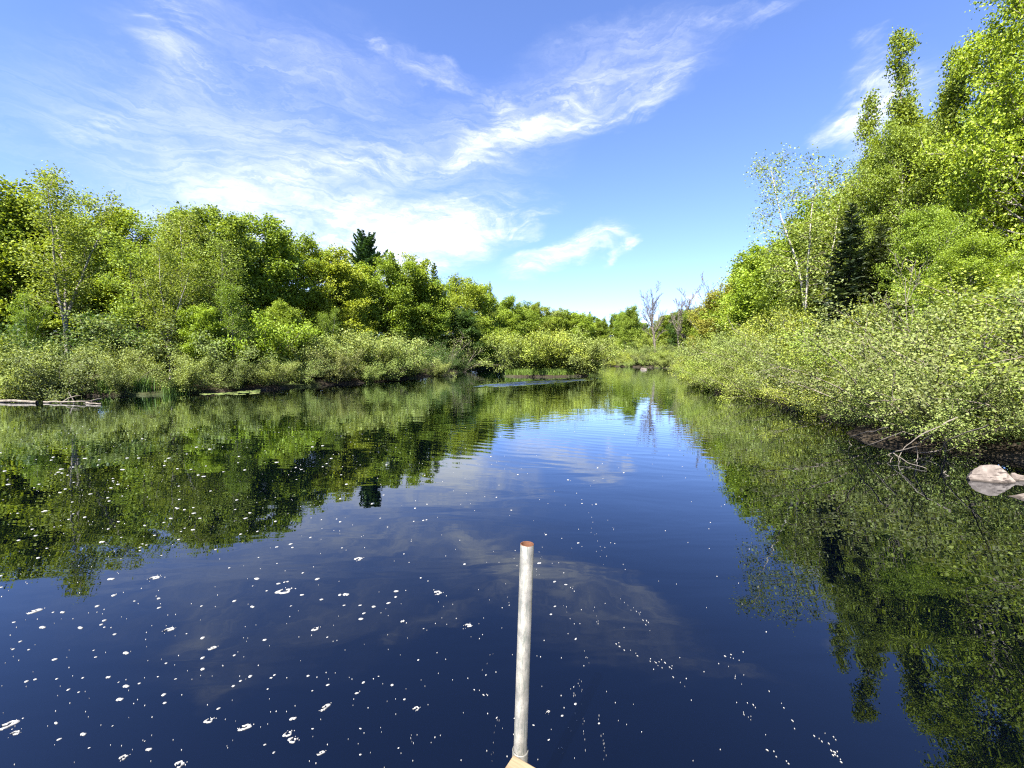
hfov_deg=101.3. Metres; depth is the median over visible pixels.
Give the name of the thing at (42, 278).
maple tree
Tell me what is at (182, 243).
birch tree
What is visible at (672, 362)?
alder shrub
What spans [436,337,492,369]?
alder shrub
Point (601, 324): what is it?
maple tree
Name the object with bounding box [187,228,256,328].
birch tree
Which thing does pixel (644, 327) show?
maple tree
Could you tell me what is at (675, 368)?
alder shrub
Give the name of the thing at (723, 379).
alder shrub
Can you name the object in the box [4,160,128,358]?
aspen tree
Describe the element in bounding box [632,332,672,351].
alder shrub
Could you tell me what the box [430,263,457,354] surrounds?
conifer tree
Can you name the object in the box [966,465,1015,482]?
boulder
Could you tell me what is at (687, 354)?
alder shrub
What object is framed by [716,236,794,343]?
maple tree
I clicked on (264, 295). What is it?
maple tree
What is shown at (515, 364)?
alder shrub
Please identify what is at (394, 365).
alder shrub
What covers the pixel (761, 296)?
maple tree
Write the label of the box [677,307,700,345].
maple tree
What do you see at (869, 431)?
bare twig
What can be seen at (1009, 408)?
alder shrub
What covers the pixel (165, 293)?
young tree
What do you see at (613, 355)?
alder shrub
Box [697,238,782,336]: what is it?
maple tree
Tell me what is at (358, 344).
alder shrub
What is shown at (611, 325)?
conifer tree
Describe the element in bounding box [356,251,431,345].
maple tree
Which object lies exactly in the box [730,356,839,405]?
alder shrub
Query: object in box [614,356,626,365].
alder shrub
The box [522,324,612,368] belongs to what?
alder shrub
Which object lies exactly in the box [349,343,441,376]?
alder shrub
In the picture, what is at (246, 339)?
alder shrub
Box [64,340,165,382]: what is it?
alder shrub
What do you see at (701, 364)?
alder shrub
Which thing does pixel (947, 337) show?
alder shrub
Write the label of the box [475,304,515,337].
maple tree
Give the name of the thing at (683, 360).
alder shrub
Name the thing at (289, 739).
foam patch
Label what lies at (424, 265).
maple tree
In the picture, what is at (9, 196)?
maple tree
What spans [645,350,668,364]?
alder shrub
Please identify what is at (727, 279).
maple tree
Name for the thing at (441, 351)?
alder shrub
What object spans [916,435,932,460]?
bare twig
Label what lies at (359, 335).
alder shrub
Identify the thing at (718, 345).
alder shrub
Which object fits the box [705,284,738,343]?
maple tree
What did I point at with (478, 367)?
alder shrub
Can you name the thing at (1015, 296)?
alder shrub
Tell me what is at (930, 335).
alder shrub
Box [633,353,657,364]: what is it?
alder shrub
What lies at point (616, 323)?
maple tree
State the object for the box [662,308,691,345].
maple tree
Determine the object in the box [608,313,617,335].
maple tree
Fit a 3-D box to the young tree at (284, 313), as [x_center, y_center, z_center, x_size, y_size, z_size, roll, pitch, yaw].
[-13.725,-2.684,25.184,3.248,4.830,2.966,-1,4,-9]
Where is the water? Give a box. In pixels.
[0,365,1023,767]
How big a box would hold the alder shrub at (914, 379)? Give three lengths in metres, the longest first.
4.313 x 3.995 x 2.300 m
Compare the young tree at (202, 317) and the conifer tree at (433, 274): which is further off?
the conifer tree at (433, 274)
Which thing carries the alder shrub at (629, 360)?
on the ground at (1014, 451)
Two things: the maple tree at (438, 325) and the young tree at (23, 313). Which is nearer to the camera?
the young tree at (23, 313)
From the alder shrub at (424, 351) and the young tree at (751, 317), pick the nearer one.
the young tree at (751, 317)
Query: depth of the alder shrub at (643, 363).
64.72 m
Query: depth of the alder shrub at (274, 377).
21.76 m
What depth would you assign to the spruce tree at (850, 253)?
15.81 m
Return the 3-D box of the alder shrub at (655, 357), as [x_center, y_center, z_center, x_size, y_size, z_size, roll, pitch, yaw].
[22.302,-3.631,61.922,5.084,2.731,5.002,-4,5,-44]
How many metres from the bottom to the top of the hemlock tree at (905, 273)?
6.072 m
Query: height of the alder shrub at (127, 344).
4.503 m
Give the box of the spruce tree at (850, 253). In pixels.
[793,203,894,364]
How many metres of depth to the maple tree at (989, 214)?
15.02 m
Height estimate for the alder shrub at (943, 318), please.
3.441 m
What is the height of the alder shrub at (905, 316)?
3.270 m
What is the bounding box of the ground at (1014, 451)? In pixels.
[5,331,1023,461]
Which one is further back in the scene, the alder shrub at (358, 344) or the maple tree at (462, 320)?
the maple tree at (462, 320)
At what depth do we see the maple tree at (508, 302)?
73.18 m
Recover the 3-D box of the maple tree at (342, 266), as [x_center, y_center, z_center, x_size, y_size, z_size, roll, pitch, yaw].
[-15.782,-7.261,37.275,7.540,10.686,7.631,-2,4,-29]
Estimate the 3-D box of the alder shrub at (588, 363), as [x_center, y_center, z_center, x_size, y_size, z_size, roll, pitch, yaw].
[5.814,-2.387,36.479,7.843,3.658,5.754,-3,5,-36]
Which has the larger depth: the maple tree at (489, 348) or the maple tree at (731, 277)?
the maple tree at (489, 348)
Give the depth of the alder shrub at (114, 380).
18.09 m
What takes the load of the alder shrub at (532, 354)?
on the ground at (1014, 451)
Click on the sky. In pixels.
(580, 156)
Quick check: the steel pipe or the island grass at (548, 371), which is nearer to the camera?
the steel pipe
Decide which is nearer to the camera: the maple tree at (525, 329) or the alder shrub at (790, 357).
the alder shrub at (790, 357)
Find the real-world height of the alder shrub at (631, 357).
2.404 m
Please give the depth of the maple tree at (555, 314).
97.33 m
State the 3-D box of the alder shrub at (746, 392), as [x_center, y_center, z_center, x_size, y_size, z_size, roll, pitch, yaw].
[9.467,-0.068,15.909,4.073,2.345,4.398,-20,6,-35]
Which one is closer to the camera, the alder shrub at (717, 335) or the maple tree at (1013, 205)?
the maple tree at (1013, 205)
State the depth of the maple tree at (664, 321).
80.94 m
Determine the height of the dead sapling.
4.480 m
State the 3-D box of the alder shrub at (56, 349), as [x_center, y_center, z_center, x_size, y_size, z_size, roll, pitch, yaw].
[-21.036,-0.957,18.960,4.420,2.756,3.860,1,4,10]
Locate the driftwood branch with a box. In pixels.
[43,398,101,404]
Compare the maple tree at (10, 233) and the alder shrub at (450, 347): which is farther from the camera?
the alder shrub at (450, 347)
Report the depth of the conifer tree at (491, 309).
66.09 m
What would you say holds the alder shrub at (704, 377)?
on the ground at (1014, 451)
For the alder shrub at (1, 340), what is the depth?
18.17 m
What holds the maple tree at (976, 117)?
on the ground at (1014, 451)
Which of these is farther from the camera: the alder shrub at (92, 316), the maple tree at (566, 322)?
the maple tree at (566, 322)
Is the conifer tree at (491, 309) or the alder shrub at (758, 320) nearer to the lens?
the alder shrub at (758, 320)
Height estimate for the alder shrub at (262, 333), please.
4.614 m
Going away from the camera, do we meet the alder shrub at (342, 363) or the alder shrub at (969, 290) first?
the alder shrub at (969, 290)
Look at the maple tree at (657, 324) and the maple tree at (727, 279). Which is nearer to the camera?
the maple tree at (727, 279)
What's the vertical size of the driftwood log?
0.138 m
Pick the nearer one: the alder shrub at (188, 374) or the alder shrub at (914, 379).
the alder shrub at (914, 379)
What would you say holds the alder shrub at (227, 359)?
on the ground at (1014, 451)
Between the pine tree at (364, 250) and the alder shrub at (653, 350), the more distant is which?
the alder shrub at (653, 350)
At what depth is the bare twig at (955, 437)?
6.57 m
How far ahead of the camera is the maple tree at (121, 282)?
34.71 m
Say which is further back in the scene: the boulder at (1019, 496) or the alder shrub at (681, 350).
the alder shrub at (681, 350)
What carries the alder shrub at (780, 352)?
on the ground at (1014, 451)
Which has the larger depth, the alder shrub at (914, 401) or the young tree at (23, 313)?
the young tree at (23, 313)
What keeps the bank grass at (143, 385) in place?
on the ground at (1014, 451)
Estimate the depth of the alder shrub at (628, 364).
66.64 m
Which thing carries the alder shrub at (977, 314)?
on the ground at (1014, 451)
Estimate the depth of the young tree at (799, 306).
18.30 m
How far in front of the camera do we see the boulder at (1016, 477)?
5.75 m
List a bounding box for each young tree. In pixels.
[4,292,55,352]
[125,237,202,378]
[173,302,227,367]
[206,277,257,375]
[257,299,312,371]
[315,307,342,347]
[737,309,764,332]
[764,284,833,352]
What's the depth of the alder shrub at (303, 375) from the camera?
23.70 m
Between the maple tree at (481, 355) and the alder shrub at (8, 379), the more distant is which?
the maple tree at (481, 355)
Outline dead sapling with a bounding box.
[876,249,935,363]
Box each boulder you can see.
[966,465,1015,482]
[1010,473,1023,480]
[1011,493,1023,499]
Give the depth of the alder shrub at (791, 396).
12.73 m
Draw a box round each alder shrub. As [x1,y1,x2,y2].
[0,310,128,369]
[0,333,13,356]
[0,333,121,384]
[0,339,75,398]
[0,347,33,376]
[0,347,113,400]
[48,309,212,371]
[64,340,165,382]
[69,304,241,372]
[83,306,260,375]
[95,360,162,393]
[138,351,224,391]
[140,328,276,384]
[177,308,322,378]
[193,357,261,389]
[212,345,263,377]
[219,326,267,360]
[244,358,301,385]
[271,338,348,377]
[271,352,338,384]
[299,329,392,374]
[303,346,369,382]
[307,326,397,373]
[313,327,427,371]
[333,328,390,348]
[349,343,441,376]
[350,362,386,382]
[351,350,421,380]
[357,332,433,371]
[382,361,406,375]
[396,341,446,371]
[405,363,420,375]
[407,331,474,369]
[408,356,430,374]
[414,335,466,367]
[422,356,456,376]
[429,353,461,372]
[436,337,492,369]
[452,355,475,371]
[472,359,489,368]
[475,332,555,372]
[479,327,582,370]
[487,356,505,367]
[493,324,582,365]
[504,334,607,370]
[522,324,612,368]
[541,332,632,372]
[551,335,620,374]
[595,338,619,350]
[613,350,640,358]
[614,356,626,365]
[616,351,638,363]
[620,355,638,363]
[621,358,636,366]
[622,339,667,350]
[623,345,650,356]
[630,353,645,364]
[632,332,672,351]
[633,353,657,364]
[638,359,651,365]
[639,345,674,360]
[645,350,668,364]
[647,351,672,365]
[655,357,674,367]
[660,351,676,362]
[664,351,676,360]
[666,356,689,370]
[668,345,685,357]
[668,352,741,386]
[670,361,682,373]
[672,339,706,357]
[674,352,696,368]
[676,341,730,368]
[676,351,752,391]
[677,330,728,359]
[682,350,696,365]
[682,354,745,389]
[683,339,713,367]
[683,348,742,378]
[684,312,895,382]
[684,326,765,370]
[686,351,774,392]
[692,354,798,397]
[698,324,865,371]
[699,335,753,376]
[700,329,793,369]
[702,330,730,343]
[714,293,896,356]
[716,341,820,402]
[725,313,940,394]
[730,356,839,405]
[737,310,783,342]
[738,309,1023,444]
[744,314,767,328]
[748,297,853,339]
[751,350,891,415]
[755,293,906,356]
[755,329,909,402]
[766,271,1023,376]
[769,293,1023,403]
[775,370,845,407]
[780,332,1004,428]
[791,362,932,419]
[795,304,1023,410]
[807,284,914,324]
[814,273,1023,444]
[815,353,1023,431]
[820,288,1003,358]
[831,349,1023,454]
[857,283,1023,397]
[874,252,1023,344]
[921,311,1023,406]
[956,278,1023,356]
[986,387,1023,435]
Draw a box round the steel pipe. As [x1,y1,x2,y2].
[514,541,533,755]
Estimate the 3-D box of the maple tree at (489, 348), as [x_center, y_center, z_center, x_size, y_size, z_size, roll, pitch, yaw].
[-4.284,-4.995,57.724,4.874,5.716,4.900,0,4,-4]
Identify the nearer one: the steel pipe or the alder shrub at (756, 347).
the steel pipe
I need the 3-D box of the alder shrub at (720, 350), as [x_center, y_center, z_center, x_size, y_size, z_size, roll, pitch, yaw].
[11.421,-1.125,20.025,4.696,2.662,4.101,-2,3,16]
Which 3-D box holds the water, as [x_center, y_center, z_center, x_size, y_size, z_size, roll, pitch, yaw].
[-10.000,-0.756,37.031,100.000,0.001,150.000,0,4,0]
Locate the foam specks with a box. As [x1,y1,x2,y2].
[1,426,841,767]
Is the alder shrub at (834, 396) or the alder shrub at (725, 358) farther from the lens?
the alder shrub at (725, 358)
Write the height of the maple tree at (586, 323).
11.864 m
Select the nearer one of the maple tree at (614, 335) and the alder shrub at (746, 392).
the alder shrub at (746, 392)
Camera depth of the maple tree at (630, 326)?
84.56 m
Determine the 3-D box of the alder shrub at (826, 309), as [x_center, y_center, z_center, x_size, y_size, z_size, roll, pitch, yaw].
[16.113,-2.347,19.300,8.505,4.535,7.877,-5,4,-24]
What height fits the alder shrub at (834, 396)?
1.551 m
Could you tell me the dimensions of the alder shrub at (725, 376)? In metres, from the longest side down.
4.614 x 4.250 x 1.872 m
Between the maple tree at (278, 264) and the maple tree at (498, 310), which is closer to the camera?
the maple tree at (278, 264)
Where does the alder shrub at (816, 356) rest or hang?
on the ground at (1014, 451)
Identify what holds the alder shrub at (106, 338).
on the ground at (1014, 451)
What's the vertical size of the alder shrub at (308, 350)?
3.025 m
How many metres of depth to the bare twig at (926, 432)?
6.64 m
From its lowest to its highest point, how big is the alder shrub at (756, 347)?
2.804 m
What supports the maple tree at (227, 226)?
on the ground at (1014, 451)
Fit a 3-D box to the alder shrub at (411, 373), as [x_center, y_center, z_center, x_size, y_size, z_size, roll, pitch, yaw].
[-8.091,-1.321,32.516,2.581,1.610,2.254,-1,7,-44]
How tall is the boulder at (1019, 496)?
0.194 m
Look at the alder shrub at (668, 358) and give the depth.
58.95 m
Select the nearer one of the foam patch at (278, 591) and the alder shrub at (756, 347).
the foam patch at (278, 591)
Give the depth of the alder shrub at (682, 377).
23.24 m
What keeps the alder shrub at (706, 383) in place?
on the ground at (1014, 451)
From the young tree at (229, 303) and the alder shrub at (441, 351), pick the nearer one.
the young tree at (229, 303)
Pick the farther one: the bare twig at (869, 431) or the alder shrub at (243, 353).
the alder shrub at (243, 353)
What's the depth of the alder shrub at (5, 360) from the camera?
17.07 m
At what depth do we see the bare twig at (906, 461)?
6.60 m
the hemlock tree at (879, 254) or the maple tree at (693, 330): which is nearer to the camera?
the hemlock tree at (879, 254)
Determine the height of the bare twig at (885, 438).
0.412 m
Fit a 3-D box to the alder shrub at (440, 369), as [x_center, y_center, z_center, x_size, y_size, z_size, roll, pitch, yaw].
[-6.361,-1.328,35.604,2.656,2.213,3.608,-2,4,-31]
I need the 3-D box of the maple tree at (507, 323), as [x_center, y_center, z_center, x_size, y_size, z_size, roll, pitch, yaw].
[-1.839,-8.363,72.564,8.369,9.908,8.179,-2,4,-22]
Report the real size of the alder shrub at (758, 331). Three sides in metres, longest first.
7.816 x 7.239 x 4.168 m
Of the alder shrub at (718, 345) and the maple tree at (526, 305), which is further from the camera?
the maple tree at (526, 305)
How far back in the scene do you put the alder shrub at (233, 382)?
20.27 m
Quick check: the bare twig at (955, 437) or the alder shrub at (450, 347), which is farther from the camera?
the alder shrub at (450, 347)
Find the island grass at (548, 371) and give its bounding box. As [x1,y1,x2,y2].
[505,367,573,374]
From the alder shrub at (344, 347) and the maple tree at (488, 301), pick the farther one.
the maple tree at (488, 301)
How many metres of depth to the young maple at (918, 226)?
13.35 m
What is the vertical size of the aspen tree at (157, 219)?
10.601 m
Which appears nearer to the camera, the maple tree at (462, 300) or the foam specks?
the foam specks
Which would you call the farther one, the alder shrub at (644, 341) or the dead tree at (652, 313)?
the alder shrub at (644, 341)
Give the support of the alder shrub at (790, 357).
on the ground at (1014, 451)
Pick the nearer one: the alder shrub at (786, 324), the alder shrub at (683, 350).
the alder shrub at (786, 324)
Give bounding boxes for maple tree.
[0,174,102,344]
[0,197,120,346]
[0,201,69,343]
[38,204,175,343]
[93,241,150,316]
[149,201,266,334]
[177,225,277,330]
[210,211,315,355]
[259,230,348,341]
[288,243,380,344]
[320,264,382,339]
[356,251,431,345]
[374,285,388,337]
[381,252,456,347]
[393,276,455,352]
[442,308,485,361]
[443,273,491,346]
[451,277,508,357]
[454,318,490,362]
[472,327,495,366]
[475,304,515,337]
[496,293,525,342]
[498,309,523,340]
[514,300,542,315]
[515,306,548,343]
[517,322,529,345]
[522,301,553,332]
[544,307,565,333]
[545,313,565,338]
[557,309,578,338]
[567,311,595,346]
[592,316,611,339]
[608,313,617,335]
[611,312,630,342]
[612,309,643,341]
[616,304,643,349]
[637,324,648,339]
[646,320,668,344]
[656,312,674,344]
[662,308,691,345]
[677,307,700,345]
[683,282,734,356]
[688,314,702,344]
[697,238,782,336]
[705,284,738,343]
[713,263,743,331]
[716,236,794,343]
[718,276,734,327]
[742,209,836,331]
[776,187,847,264]
[776,221,879,304]
[816,135,916,300]
[831,113,977,329]
[884,78,1023,244]
[898,0,1023,312]
[907,137,1015,299]
[977,103,1023,269]
[997,150,1023,260]
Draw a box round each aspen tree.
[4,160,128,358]
[37,185,121,345]
[129,200,205,312]
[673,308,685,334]
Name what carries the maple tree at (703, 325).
on the ground at (1014, 451)
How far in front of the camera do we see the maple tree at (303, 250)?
35.16 m
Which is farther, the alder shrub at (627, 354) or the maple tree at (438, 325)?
the alder shrub at (627, 354)
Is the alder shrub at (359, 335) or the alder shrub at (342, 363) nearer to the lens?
the alder shrub at (342, 363)
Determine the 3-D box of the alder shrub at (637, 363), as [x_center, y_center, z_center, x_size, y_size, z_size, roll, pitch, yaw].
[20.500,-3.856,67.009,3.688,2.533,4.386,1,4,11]
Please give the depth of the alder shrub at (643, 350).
70.78 m
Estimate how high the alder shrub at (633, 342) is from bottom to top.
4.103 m
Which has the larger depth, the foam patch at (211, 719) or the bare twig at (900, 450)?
the bare twig at (900, 450)
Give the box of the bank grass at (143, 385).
[84,375,191,394]
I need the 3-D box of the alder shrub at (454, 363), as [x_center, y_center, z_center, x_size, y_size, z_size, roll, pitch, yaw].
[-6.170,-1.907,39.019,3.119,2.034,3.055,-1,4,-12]
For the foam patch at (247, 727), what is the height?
0.008 m
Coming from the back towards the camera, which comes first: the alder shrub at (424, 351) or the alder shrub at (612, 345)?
the alder shrub at (612, 345)
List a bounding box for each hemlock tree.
[815,223,920,359]
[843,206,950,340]
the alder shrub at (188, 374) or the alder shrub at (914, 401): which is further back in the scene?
the alder shrub at (188, 374)
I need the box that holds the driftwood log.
[0,399,37,402]
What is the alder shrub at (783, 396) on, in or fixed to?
on the ground at (1014, 451)
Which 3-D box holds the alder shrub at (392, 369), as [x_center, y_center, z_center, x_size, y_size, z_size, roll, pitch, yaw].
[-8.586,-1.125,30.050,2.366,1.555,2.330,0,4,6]
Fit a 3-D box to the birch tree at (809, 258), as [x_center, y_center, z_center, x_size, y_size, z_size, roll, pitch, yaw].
[12.361,-5.380,18.285,3.929,10.848,4.608,-2,4,-30]
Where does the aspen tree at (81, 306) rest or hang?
on the ground at (1014, 451)
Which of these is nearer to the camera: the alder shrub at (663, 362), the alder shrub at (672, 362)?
the alder shrub at (672, 362)
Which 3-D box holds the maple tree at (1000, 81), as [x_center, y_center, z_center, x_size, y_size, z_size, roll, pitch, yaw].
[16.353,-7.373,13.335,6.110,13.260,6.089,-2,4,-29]
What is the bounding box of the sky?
[0,0,1023,340]
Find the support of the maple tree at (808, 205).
on the ground at (1014, 451)
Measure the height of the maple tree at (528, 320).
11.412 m
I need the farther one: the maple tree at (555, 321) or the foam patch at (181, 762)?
the maple tree at (555, 321)
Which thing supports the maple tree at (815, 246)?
on the ground at (1014, 451)
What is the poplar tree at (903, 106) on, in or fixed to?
on the ground at (1014, 451)
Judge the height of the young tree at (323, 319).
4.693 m
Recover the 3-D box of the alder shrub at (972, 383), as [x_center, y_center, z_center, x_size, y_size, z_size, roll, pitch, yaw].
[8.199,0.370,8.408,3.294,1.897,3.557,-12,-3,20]
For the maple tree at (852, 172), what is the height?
9.891 m
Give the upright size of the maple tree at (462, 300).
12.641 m
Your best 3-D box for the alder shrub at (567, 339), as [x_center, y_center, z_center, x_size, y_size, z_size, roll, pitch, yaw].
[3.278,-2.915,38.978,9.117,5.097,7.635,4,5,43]
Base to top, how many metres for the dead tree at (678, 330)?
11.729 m
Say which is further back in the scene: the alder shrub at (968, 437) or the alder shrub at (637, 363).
the alder shrub at (637, 363)
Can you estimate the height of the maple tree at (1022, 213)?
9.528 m
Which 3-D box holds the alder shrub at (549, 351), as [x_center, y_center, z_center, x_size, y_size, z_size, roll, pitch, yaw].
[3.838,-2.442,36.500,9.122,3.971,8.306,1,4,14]
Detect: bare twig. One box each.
[848,427,888,443]
[865,432,901,446]
[888,446,916,461]
[893,453,926,468]
[898,417,957,461]
[916,424,988,452]
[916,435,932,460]
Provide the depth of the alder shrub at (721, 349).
21.73 m
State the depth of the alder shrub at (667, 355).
60.36 m
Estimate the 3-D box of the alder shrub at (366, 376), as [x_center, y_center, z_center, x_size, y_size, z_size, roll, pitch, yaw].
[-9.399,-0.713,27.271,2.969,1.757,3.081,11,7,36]
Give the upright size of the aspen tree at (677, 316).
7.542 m
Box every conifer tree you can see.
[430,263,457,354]
[485,282,497,330]
[606,318,614,338]
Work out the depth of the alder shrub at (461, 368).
44.45 m
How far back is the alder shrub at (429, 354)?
36.12 m
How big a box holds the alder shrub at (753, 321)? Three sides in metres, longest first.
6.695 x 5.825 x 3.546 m
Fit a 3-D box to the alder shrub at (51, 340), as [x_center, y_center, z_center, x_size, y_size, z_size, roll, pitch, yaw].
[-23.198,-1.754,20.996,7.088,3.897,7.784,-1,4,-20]
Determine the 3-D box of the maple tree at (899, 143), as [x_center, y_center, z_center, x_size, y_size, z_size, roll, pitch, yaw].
[15.296,-5.498,16.444,4.595,10.006,4.611,3,5,41]
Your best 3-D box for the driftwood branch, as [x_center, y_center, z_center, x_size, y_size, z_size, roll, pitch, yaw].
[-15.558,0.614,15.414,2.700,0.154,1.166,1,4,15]
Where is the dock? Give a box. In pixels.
[505,746,534,767]
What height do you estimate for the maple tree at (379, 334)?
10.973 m
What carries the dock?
attached to the steel pipe
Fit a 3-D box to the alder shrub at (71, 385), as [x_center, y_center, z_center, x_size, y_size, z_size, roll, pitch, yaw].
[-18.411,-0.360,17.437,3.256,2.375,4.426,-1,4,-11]
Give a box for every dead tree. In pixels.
[640,281,667,351]
[668,285,702,349]
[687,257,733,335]
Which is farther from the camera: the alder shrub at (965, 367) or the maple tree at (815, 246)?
the maple tree at (815, 246)
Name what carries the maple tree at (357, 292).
on the ground at (1014, 451)
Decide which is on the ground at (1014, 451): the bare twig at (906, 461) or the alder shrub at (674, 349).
the alder shrub at (674, 349)
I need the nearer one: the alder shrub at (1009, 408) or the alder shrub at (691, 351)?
the alder shrub at (1009, 408)
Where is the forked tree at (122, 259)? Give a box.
[80,210,213,375]
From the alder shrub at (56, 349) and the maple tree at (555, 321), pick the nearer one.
the alder shrub at (56, 349)
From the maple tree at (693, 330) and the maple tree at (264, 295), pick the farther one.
the maple tree at (693, 330)
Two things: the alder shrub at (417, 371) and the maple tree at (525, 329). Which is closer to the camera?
the alder shrub at (417, 371)
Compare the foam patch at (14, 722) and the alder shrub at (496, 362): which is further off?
the alder shrub at (496, 362)
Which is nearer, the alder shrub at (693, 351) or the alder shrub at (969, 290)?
the alder shrub at (969, 290)
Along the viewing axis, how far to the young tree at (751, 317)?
25.91 m
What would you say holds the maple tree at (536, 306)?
on the ground at (1014, 451)
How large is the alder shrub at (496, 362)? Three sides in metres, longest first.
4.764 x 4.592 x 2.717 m
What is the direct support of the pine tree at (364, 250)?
on the ground at (1014, 451)
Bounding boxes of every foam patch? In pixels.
[0,718,22,729]
[174,760,184,767]
[203,717,216,722]
[237,724,253,730]
[275,587,295,593]
[288,736,299,742]
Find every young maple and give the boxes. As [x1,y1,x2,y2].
[870,203,985,341]
[897,228,1023,361]
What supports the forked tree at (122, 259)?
on the ground at (1014, 451)
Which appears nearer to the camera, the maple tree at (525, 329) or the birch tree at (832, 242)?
the birch tree at (832, 242)
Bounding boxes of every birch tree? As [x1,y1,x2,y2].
[136,202,218,323]
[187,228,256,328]
[743,142,861,323]
[774,154,877,312]
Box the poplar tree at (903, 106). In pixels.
[851,27,982,262]
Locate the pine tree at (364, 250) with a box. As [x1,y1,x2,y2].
[346,229,388,326]
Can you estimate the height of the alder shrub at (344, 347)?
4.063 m
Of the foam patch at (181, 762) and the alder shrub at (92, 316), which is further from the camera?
the alder shrub at (92, 316)
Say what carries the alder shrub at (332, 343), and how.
on the ground at (1014, 451)
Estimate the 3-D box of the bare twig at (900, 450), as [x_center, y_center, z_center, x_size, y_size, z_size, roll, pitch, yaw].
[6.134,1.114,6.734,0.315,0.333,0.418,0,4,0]
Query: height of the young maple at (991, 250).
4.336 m
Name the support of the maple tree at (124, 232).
on the ground at (1014, 451)
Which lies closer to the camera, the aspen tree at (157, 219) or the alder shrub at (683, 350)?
the aspen tree at (157, 219)
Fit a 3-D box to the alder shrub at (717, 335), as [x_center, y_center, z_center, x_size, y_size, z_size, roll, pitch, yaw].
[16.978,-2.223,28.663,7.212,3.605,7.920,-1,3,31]
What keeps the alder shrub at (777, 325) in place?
on the ground at (1014, 451)

